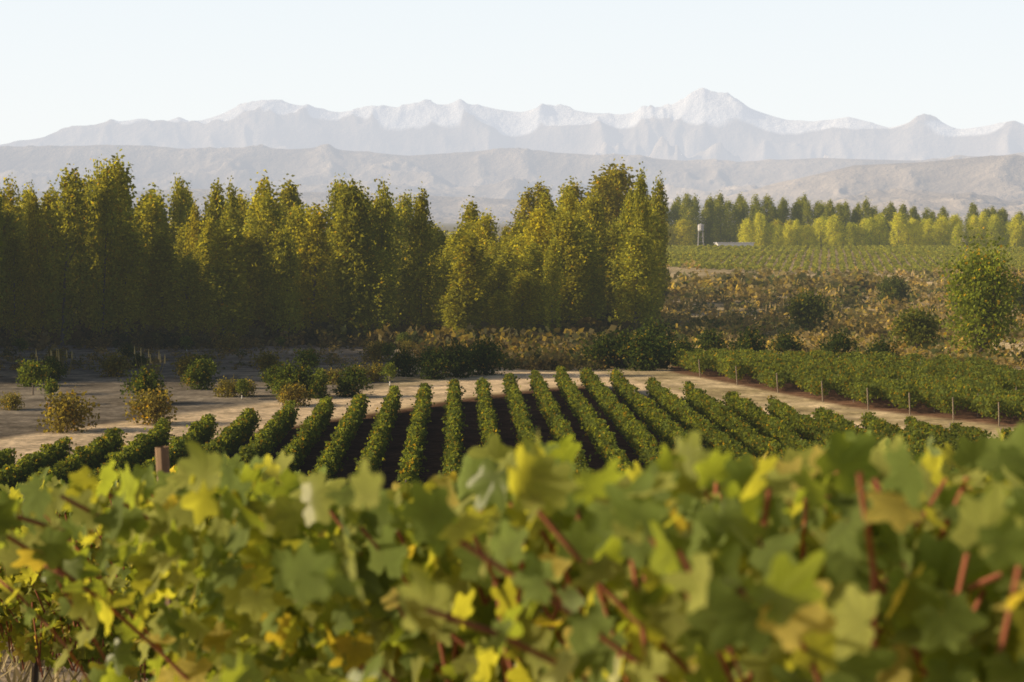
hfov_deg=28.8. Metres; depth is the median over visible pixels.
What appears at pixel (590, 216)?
poplar
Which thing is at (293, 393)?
pale shrub
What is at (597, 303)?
poplar
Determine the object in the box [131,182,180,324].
poplar
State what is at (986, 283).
lone tree
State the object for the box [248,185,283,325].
poplar
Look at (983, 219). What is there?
poplar
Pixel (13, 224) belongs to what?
poplar
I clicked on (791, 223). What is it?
poplar
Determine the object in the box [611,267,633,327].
poplar
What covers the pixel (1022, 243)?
poplar
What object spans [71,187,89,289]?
poplar
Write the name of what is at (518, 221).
poplar
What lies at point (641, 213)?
poplar
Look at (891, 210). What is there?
poplar
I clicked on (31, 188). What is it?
poplar
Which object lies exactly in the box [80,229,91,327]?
poplar
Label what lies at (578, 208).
poplar
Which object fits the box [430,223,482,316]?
poplar
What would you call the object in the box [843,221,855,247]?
poplar
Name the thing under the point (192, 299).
poplar
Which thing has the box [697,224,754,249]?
farm buildings
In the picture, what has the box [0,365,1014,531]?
vineyard
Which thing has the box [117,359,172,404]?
field shrub
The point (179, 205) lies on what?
poplar
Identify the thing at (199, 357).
field shrub
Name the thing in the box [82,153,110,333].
poplar
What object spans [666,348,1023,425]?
vineyard
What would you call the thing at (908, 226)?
poplar
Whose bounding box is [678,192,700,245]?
poplar
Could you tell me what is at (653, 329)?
road shrub
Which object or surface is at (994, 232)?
poplar
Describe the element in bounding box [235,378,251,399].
sapling
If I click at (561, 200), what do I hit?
poplar
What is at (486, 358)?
road shrub
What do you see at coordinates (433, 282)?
poplar
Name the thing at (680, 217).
poplar
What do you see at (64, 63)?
sky
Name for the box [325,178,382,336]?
poplar
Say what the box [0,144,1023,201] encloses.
mountain
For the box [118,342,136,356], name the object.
field shrub
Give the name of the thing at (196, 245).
poplar
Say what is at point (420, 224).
poplar
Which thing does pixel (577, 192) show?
poplar
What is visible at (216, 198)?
poplar
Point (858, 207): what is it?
poplar
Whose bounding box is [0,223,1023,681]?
ground
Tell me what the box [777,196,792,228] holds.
poplar
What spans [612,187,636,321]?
poplar
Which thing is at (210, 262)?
poplar
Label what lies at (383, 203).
poplar
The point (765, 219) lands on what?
poplar
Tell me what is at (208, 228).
poplar
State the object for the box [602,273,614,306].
poplar
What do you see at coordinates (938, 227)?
poplar
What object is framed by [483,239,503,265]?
poplar
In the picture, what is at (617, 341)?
road shrub
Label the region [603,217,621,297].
poplar
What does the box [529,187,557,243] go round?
poplar
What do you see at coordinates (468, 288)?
poplar
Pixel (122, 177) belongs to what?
poplar
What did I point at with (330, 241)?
poplar
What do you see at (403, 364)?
road shrub
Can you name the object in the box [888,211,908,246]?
poplar
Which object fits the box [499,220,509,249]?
poplar
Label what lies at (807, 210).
poplar
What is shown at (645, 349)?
road shrub
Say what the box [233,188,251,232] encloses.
poplar
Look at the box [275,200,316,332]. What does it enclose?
poplar
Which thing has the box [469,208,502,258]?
poplar
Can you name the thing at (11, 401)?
field shrub
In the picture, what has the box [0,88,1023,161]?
mountain
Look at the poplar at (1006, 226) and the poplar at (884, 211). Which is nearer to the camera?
the poplar at (1006, 226)
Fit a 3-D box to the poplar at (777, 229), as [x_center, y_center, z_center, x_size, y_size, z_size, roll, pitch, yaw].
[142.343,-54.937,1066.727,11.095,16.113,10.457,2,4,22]
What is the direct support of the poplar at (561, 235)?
on the ground
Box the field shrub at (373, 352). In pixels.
[358,337,391,361]
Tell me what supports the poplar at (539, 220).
on the ground
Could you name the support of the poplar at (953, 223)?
on the ground
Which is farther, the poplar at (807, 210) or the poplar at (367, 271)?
the poplar at (807, 210)
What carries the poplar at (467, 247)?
on the ground
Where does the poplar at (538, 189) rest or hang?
on the ground
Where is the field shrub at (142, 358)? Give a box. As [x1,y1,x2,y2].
[131,349,153,367]
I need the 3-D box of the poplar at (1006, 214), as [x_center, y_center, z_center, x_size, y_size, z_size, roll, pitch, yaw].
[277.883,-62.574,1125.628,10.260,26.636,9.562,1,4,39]
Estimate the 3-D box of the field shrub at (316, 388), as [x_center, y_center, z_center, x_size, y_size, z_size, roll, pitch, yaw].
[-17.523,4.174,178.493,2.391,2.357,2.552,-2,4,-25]
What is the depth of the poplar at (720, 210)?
1103.12 m
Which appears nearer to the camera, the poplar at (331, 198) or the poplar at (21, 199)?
the poplar at (331, 198)
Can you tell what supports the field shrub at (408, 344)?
on the ground
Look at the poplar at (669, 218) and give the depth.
1111.78 m
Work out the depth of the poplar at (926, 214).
1104.75 m
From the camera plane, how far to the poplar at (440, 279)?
302.06 m
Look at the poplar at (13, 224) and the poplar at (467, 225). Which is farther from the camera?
the poplar at (467, 225)
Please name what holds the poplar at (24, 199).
on the ground
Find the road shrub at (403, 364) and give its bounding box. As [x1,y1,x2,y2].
[386,342,420,377]
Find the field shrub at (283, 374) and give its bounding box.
[260,355,303,396]
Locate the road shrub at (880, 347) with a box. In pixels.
[863,336,899,355]
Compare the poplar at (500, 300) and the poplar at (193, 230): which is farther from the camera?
the poplar at (193, 230)
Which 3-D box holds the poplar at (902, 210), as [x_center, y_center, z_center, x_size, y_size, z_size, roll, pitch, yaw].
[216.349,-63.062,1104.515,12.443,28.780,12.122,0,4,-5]
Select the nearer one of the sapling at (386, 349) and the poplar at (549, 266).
the sapling at (386, 349)
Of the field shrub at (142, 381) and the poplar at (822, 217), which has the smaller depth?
the field shrub at (142, 381)
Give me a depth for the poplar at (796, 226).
1070.30 m
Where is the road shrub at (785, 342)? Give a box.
[767,326,806,351]
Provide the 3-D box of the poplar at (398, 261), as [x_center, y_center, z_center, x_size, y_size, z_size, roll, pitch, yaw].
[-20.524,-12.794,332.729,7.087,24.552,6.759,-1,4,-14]
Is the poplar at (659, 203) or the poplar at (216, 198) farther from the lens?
the poplar at (659, 203)
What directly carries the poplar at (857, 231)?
on the ground
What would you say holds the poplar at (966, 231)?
on the ground
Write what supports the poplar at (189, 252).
on the ground
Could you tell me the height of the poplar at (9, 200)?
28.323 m
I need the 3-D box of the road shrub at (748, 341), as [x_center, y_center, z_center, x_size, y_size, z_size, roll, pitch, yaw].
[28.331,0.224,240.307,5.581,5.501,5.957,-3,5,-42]
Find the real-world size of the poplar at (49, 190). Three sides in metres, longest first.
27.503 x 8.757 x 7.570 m
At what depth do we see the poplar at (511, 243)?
334.90 m
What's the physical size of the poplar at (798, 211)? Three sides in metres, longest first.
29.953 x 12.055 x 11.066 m
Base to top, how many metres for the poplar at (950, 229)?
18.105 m
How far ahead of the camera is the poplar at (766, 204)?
1112.20 m
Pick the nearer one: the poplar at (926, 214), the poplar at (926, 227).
the poplar at (926, 227)
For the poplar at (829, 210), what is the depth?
1098.36 m
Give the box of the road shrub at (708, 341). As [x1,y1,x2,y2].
[694,323,731,350]
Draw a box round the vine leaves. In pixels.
[0,423,1023,681]
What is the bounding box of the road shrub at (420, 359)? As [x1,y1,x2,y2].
[410,344,437,372]
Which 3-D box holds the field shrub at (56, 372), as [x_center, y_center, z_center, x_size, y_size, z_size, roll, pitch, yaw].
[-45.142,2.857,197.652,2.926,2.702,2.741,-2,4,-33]
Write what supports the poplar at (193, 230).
on the ground
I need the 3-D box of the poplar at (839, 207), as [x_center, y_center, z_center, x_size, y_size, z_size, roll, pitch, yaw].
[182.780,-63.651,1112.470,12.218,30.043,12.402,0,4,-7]
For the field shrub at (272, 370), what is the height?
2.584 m
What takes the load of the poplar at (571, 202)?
on the ground
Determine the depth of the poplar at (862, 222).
1081.77 m
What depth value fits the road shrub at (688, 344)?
226.33 m
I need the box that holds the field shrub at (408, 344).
[398,339,417,352]
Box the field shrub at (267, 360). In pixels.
[251,348,283,371]
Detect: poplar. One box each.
[0,173,24,303]
[0,192,10,319]
[0,200,15,326]
[0,207,27,330]
[13,187,25,207]
[19,208,38,286]
[20,182,34,251]
[21,180,37,210]
[22,181,56,340]
[26,184,79,330]
[34,163,97,345]
[38,180,69,224]
[62,245,83,324]
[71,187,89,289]
[74,188,91,325]
[79,168,95,200]
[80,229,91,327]
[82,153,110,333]
[84,148,152,335]
[84,158,124,334]
[102,218,152,339]
[130,192,178,331]
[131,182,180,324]
[136,229,185,337]
[161,252,208,334]
[168,173,198,245]
[168,181,200,236]
[170,223,189,300]
[181,197,204,255]
[181,246,195,265]
[182,252,204,331]
[190,226,205,257]
[195,213,260,339]
[196,213,218,332]
[199,177,226,230]
[200,225,253,341]
[219,175,246,234]
[232,225,266,323]
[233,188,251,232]
[237,220,266,319]
[243,186,257,296]
[248,169,286,314]
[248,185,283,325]
[259,223,296,337]
[269,225,303,344]
[274,173,306,228]
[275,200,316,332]
[290,200,338,329]
[294,245,319,325]
[301,204,327,298]
[302,203,323,322]
[324,206,342,316]
[324,243,337,309]
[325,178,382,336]
[326,173,379,333]
[326,174,347,230]
[338,202,384,338]
[354,247,404,337]
[367,174,399,327]
[374,192,409,320]
[391,189,414,307]
[391,202,414,310]
[398,181,442,329]
[403,229,431,318]
[416,252,444,322]
[425,222,450,315]
[427,255,459,330]
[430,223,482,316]
[435,284,477,334]
[441,229,494,334]
[455,255,481,322]
[457,195,494,243]
[459,219,488,259]
[468,278,511,323]
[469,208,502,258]
[479,248,530,321]
[480,258,512,322]
[481,249,510,314]
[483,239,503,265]
[484,290,517,336]
[496,221,528,253]
[497,229,528,309]
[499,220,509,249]
[503,270,546,334]
[505,238,560,323]
[508,182,539,231]
[509,214,528,233]
[512,203,566,323]
[528,176,554,214]
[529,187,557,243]
[537,235,567,336]
[540,215,597,325]
[552,176,588,208]
[554,179,580,224]
[557,184,584,318]
[571,219,611,324]
[575,199,582,222]
[578,165,624,236]
[578,188,610,316]
[587,157,638,224]
[600,221,622,313]
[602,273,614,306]
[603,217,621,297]
[606,245,654,316]
[609,224,664,330]
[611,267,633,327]
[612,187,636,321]
[622,161,657,328]
[644,207,670,317]
[647,170,670,312]
[650,202,671,291]
[663,202,673,241]
[665,222,677,245]
[667,202,679,243]
[669,195,680,245]
[671,218,695,245]
[675,209,688,238]
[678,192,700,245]
[687,193,704,244]
[699,197,713,245]
[704,193,718,245]
[709,190,730,241]
[717,199,739,241]
[729,192,744,241]
[733,201,746,241]
[736,217,757,243]
[740,196,749,215]
[745,202,765,249]
[749,193,761,212]
[752,210,765,246]
[756,213,768,249]
[758,193,776,246]
[763,221,776,249]
[764,218,783,246]
[766,203,783,234]
[770,223,786,249]
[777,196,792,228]
[779,218,801,249]
[780,222,791,245]
[780,225,797,249]
[788,202,804,243]
[790,219,804,249]
[796,192,810,229]
[799,223,816,249]
[800,200,814,249]
[812,200,824,220]
[812,200,826,244]
[812,217,827,249]
[815,215,827,245]
[823,199,837,244]
[823,215,846,247]
[827,214,844,248]
[832,200,849,245]
[841,199,851,246]
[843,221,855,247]
[847,222,862,247]
[848,223,862,246]
[850,209,859,225]
[851,202,862,238]
[858,195,874,243]
[859,217,881,247]
[859,218,869,245]
[864,208,877,243]
[870,213,889,245]
[876,221,888,245]
[878,205,890,245]
[884,202,897,245]
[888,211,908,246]
[894,201,912,245]
[900,223,917,245]
[908,206,920,245]
[908,219,922,245]
[914,218,931,242]
[917,216,937,245]
[921,207,934,243]
[931,214,952,245]
[935,206,948,233]
[935,222,953,245]
[947,215,965,245]
[950,224,962,245]
[963,202,981,245]
[963,216,970,244]
[964,215,982,246]
[975,209,989,246]
[980,223,1002,245]
[982,207,993,220]
[984,213,1003,243]
[989,205,999,221]
[997,220,1019,246]
[998,209,1006,240]
[1001,207,1010,235]
[1008,213,1023,246]
[1019,221,1023,246]
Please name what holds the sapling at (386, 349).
on the ground
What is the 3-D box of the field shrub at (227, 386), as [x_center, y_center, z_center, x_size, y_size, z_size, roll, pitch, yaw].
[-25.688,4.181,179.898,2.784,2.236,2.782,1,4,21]
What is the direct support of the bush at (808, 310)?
on the ground
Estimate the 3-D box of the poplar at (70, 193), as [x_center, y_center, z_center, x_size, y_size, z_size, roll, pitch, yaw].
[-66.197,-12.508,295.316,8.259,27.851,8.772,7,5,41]
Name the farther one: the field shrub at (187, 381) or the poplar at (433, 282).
the poplar at (433, 282)
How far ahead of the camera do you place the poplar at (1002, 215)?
1118.59 m
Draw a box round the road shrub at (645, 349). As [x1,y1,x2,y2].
[617,328,668,370]
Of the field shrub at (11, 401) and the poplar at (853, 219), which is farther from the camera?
the poplar at (853, 219)
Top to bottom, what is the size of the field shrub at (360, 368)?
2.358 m
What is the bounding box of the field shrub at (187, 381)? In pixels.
[180,374,198,385]
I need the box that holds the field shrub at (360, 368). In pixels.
[343,362,368,381]
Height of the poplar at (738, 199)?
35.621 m
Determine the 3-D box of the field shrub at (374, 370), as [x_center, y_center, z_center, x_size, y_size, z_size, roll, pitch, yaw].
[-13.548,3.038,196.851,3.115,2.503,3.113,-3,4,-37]
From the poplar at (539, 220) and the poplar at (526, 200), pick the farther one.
the poplar at (526, 200)
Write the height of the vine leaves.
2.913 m
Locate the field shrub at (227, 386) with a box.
[211,376,238,397]
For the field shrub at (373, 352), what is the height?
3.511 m
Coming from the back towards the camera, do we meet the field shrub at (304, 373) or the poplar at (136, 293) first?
the poplar at (136, 293)
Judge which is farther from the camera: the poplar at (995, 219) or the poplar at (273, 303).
the poplar at (995, 219)
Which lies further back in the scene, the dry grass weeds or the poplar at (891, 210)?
the poplar at (891, 210)
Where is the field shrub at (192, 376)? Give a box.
[180,360,216,389]
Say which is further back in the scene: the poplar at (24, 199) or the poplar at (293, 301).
the poplar at (24, 199)
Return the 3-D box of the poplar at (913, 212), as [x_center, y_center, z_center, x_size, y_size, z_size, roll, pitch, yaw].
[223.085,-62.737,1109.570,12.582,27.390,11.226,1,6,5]
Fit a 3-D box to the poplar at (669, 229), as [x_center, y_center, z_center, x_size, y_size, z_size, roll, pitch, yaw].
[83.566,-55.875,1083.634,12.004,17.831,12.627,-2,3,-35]
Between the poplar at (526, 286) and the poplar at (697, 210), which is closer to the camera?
the poplar at (526, 286)
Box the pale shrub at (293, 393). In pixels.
[275,380,312,406]
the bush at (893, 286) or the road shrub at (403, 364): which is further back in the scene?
the bush at (893, 286)
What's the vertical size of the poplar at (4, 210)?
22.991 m
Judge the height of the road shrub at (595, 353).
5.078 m
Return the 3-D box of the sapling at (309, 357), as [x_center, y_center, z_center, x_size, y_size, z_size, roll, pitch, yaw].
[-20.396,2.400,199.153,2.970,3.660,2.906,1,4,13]
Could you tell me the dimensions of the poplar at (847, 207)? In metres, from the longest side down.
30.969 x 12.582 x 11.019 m
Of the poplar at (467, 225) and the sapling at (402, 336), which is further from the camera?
the poplar at (467, 225)
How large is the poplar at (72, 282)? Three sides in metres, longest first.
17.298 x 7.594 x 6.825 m
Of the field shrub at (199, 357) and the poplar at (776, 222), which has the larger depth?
the poplar at (776, 222)
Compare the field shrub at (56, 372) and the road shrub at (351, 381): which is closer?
the road shrub at (351, 381)
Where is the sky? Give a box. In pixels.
[0,0,1023,144]
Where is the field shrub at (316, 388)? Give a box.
[306,377,330,398]
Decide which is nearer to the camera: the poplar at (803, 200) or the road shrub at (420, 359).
the road shrub at (420, 359)
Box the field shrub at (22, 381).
[16,358,51,386]
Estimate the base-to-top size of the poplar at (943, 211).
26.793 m
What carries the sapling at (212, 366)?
on the ground
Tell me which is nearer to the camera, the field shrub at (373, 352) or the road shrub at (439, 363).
the road shrub at (439, 363)
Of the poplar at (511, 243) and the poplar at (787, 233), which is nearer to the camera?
the poplar at (511, 243)
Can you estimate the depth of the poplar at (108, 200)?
297.01 m
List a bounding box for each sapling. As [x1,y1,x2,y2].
[15,358,51,394]
[32,377,60,402]
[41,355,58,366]
[193,358,215,386]
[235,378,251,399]
[269,378,293,404]
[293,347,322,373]
[304,367,332,390]
[378,362,397,385]
[379,341,396,359]
[395,332,411,344]
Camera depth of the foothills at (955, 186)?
14221.26 m
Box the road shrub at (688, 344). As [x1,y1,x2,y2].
[672,336,697,365]
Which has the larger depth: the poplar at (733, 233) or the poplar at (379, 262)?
the poplar at (733, 233)
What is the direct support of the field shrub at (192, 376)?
on the ground
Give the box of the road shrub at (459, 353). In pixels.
[438,339,478,377]
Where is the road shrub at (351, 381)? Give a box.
[331,359,373,397]
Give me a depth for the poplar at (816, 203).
1120.29 m
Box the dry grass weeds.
[0,595,588,681]
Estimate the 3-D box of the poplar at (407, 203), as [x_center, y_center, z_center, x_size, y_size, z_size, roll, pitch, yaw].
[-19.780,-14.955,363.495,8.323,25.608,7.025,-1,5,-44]
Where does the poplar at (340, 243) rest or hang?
on the ground
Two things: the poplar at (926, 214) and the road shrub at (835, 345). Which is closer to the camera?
the road shrub at (835, 345)
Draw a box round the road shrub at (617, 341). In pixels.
[589,323,638,368]
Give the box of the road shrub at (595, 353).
[577,326,621,368]
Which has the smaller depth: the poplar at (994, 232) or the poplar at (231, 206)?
the poplar at (231, 206)
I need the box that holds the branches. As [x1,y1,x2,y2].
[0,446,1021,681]
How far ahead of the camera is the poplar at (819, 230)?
1069.38 m
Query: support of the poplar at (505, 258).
on the ground
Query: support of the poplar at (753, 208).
on the ground
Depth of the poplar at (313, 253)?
322.78 m
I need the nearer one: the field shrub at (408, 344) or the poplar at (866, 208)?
the field shrub at (408, 344)
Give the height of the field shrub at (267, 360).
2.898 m
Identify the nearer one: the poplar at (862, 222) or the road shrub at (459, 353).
the road shrub at (459, 353)
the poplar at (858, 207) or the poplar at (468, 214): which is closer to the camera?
the poplar at (468, 214)
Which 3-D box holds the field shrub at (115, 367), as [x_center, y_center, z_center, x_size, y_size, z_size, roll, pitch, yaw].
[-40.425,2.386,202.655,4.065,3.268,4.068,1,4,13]
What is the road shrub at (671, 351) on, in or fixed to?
on the ground
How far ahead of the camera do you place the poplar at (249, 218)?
342.39 m
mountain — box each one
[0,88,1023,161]
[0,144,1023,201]
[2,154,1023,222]
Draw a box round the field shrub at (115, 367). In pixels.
[93,349,132,377]
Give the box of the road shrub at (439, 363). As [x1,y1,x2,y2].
[416,341,463,379]
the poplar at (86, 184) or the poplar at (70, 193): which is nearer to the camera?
the poplar at (70, 193)
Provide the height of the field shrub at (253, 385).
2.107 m
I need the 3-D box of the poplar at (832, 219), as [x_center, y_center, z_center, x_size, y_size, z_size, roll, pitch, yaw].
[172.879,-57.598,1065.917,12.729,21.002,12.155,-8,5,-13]
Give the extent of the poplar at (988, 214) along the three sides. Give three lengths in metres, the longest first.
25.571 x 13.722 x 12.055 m
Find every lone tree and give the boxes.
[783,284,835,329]
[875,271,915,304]
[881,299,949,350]
[935,225,1023,355]
[1007,275,1023,311]
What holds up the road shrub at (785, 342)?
on the ground
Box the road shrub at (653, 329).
[634,316,677,345]
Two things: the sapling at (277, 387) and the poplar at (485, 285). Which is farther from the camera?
the poplar at (485, 285)
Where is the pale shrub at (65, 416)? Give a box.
[36,382,100,432]
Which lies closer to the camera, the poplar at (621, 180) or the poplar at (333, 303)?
the poplar at (333, 303)
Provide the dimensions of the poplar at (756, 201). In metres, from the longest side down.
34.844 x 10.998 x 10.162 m
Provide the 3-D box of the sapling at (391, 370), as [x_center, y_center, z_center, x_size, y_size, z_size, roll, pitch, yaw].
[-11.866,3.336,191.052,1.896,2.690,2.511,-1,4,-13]
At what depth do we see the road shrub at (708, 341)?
245.30 m
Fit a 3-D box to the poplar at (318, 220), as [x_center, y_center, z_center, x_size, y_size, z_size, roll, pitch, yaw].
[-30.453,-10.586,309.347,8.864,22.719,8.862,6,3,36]
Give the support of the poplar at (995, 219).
on the ground
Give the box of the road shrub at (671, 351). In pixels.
[646,330,689,368]
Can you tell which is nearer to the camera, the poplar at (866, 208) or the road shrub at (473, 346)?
the road shrub at (473, 346)
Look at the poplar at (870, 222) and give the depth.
1067.50 m
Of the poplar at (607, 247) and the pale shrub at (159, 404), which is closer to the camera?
the pale shrub at (159, 404)
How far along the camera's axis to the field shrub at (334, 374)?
193.21 m
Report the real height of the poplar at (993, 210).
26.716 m
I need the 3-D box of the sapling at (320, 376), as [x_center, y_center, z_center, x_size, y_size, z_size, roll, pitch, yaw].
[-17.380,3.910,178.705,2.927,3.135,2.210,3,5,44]
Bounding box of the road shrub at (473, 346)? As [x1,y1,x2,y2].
[463,340,483,354]
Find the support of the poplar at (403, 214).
on the ground
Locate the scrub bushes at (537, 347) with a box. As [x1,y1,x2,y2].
[0,259,1023,377]
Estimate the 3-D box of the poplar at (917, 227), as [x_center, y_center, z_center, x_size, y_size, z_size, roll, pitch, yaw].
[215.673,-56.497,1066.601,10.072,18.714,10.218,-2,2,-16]
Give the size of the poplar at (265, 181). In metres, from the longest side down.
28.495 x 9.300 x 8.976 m
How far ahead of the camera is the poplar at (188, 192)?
393.86 m
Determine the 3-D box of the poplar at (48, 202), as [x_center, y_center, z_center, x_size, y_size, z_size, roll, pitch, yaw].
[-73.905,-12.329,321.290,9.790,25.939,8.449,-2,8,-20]
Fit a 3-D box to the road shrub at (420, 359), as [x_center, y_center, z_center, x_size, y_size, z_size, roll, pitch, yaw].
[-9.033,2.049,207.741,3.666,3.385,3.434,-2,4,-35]
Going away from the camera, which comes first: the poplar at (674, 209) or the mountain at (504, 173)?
the poplar at (674, 209)
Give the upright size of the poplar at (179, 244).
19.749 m
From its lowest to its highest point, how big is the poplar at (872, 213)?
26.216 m
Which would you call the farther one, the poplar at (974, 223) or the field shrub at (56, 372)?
the poplar at (974, 223)
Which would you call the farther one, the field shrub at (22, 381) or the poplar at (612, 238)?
the poplar at (612, 238)
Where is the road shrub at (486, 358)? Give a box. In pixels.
[465,330,510,375]
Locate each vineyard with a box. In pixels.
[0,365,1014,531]
[663,244,1023,272]
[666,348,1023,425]
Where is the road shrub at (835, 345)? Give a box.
[815,324,860,353]
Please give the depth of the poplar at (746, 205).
1130.91 m
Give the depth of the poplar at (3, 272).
293.04 m
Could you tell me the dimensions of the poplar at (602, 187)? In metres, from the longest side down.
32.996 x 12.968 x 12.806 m
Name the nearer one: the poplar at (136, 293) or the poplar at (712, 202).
the poplar at (136, 293)
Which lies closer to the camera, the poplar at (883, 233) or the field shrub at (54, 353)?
the field shrub at (54, 353)
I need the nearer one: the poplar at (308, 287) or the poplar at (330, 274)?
the poplar at (308, 287)
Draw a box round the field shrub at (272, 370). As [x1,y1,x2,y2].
[256,361,279,384]
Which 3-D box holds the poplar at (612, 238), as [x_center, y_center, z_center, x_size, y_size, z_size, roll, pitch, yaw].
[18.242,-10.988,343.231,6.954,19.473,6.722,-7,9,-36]
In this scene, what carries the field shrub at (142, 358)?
on the ground
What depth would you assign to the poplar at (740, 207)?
1127.48 m
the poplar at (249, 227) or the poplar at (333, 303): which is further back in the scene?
the poplar at (249, 227)
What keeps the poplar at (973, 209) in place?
on the ground
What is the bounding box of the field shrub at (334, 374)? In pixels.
[324,365,343,384]
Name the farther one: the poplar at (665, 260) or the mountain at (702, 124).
the mountain at (702, 124)
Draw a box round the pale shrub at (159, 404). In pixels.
[123,383,177,424]
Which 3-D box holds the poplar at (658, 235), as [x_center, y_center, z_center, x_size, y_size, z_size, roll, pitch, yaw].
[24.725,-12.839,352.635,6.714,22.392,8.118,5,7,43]
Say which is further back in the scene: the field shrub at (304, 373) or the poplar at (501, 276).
the poplar at (501, 276)
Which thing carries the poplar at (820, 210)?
on the ground
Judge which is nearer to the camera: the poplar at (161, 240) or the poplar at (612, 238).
the poplar at (161, 240)
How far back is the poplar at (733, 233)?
1115.64 m
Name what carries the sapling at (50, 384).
on the ground
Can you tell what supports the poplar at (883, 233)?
on the ground
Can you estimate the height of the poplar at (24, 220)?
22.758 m
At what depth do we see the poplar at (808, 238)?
1072.79 m
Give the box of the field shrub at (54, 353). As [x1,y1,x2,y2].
[41,346,67,363]
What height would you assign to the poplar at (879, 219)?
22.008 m
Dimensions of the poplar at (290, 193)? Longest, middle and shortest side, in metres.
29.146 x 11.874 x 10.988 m
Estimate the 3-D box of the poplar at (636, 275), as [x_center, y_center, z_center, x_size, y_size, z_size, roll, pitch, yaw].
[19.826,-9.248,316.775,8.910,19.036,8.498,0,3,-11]
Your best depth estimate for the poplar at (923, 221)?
1082.77 m
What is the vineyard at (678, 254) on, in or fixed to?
on the ground
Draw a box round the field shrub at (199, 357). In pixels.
[184,350,220,381]
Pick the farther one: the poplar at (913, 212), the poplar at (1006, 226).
the poplar at (913, 212)
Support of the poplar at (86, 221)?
on the ground
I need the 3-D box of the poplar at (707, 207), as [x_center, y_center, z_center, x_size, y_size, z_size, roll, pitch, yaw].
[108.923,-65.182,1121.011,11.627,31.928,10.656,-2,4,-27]
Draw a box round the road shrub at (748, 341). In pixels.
[722,320,773,351]
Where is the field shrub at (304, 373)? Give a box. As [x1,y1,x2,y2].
[285,356,317,396]
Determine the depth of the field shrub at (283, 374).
178.99 m
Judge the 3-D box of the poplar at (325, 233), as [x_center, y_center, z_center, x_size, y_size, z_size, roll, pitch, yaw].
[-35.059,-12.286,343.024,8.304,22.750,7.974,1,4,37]
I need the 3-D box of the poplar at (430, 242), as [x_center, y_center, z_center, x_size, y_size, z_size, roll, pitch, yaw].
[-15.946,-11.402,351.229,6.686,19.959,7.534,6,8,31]
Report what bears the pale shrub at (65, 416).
on the ground
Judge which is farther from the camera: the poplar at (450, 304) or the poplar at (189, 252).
the poplar at (189, 252)
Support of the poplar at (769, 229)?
on the ground
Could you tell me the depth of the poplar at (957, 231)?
1052.99 m
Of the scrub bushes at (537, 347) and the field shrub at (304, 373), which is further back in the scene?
the scrub bushes at (537, 347)
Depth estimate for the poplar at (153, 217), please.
310.83 m
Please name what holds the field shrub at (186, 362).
on the ground
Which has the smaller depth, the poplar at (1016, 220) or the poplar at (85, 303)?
the poplar at (85, 303)
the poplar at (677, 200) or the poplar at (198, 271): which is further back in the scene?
the poplar at (677, 200)
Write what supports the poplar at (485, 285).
on the ground
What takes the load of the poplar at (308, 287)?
on the ground
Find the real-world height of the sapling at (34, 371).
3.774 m
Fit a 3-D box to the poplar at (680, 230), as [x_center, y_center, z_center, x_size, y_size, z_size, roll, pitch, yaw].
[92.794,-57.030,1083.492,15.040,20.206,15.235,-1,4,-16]
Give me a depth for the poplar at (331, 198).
377.58 m
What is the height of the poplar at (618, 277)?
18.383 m
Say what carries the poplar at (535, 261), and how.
on the ground
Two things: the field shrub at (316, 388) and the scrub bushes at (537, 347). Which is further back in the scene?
the scrub bushes at (537, 347)
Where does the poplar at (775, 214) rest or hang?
on the ground
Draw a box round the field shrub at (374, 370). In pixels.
[363,360,387,381]
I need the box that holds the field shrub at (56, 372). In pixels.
[44,359,70,381]
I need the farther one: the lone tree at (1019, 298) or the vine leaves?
the lone tree at (1019, 298)
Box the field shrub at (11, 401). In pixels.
[0,390,24,410]
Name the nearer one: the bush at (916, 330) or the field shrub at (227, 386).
the field shrub at (227, 386)
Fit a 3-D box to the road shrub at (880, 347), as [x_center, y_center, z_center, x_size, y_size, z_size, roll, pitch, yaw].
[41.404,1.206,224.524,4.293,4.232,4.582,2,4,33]
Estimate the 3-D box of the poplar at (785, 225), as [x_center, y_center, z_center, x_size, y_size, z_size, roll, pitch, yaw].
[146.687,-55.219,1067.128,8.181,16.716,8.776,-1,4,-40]
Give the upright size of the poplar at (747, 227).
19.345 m
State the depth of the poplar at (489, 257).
326.76 m
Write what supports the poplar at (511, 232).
on the ground
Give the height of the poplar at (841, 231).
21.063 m
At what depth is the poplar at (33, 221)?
302.86 m
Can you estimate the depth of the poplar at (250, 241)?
311.52 m
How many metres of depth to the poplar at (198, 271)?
317.24 m
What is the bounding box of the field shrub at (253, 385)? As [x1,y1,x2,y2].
[231,376,258,396]
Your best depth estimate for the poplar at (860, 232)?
1079.64 m
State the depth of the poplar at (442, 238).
334.69 m
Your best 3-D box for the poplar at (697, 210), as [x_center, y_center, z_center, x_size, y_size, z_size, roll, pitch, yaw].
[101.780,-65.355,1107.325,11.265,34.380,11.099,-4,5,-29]
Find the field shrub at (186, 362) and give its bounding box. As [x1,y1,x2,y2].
[170,351,201,376]
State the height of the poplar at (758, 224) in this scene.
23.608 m

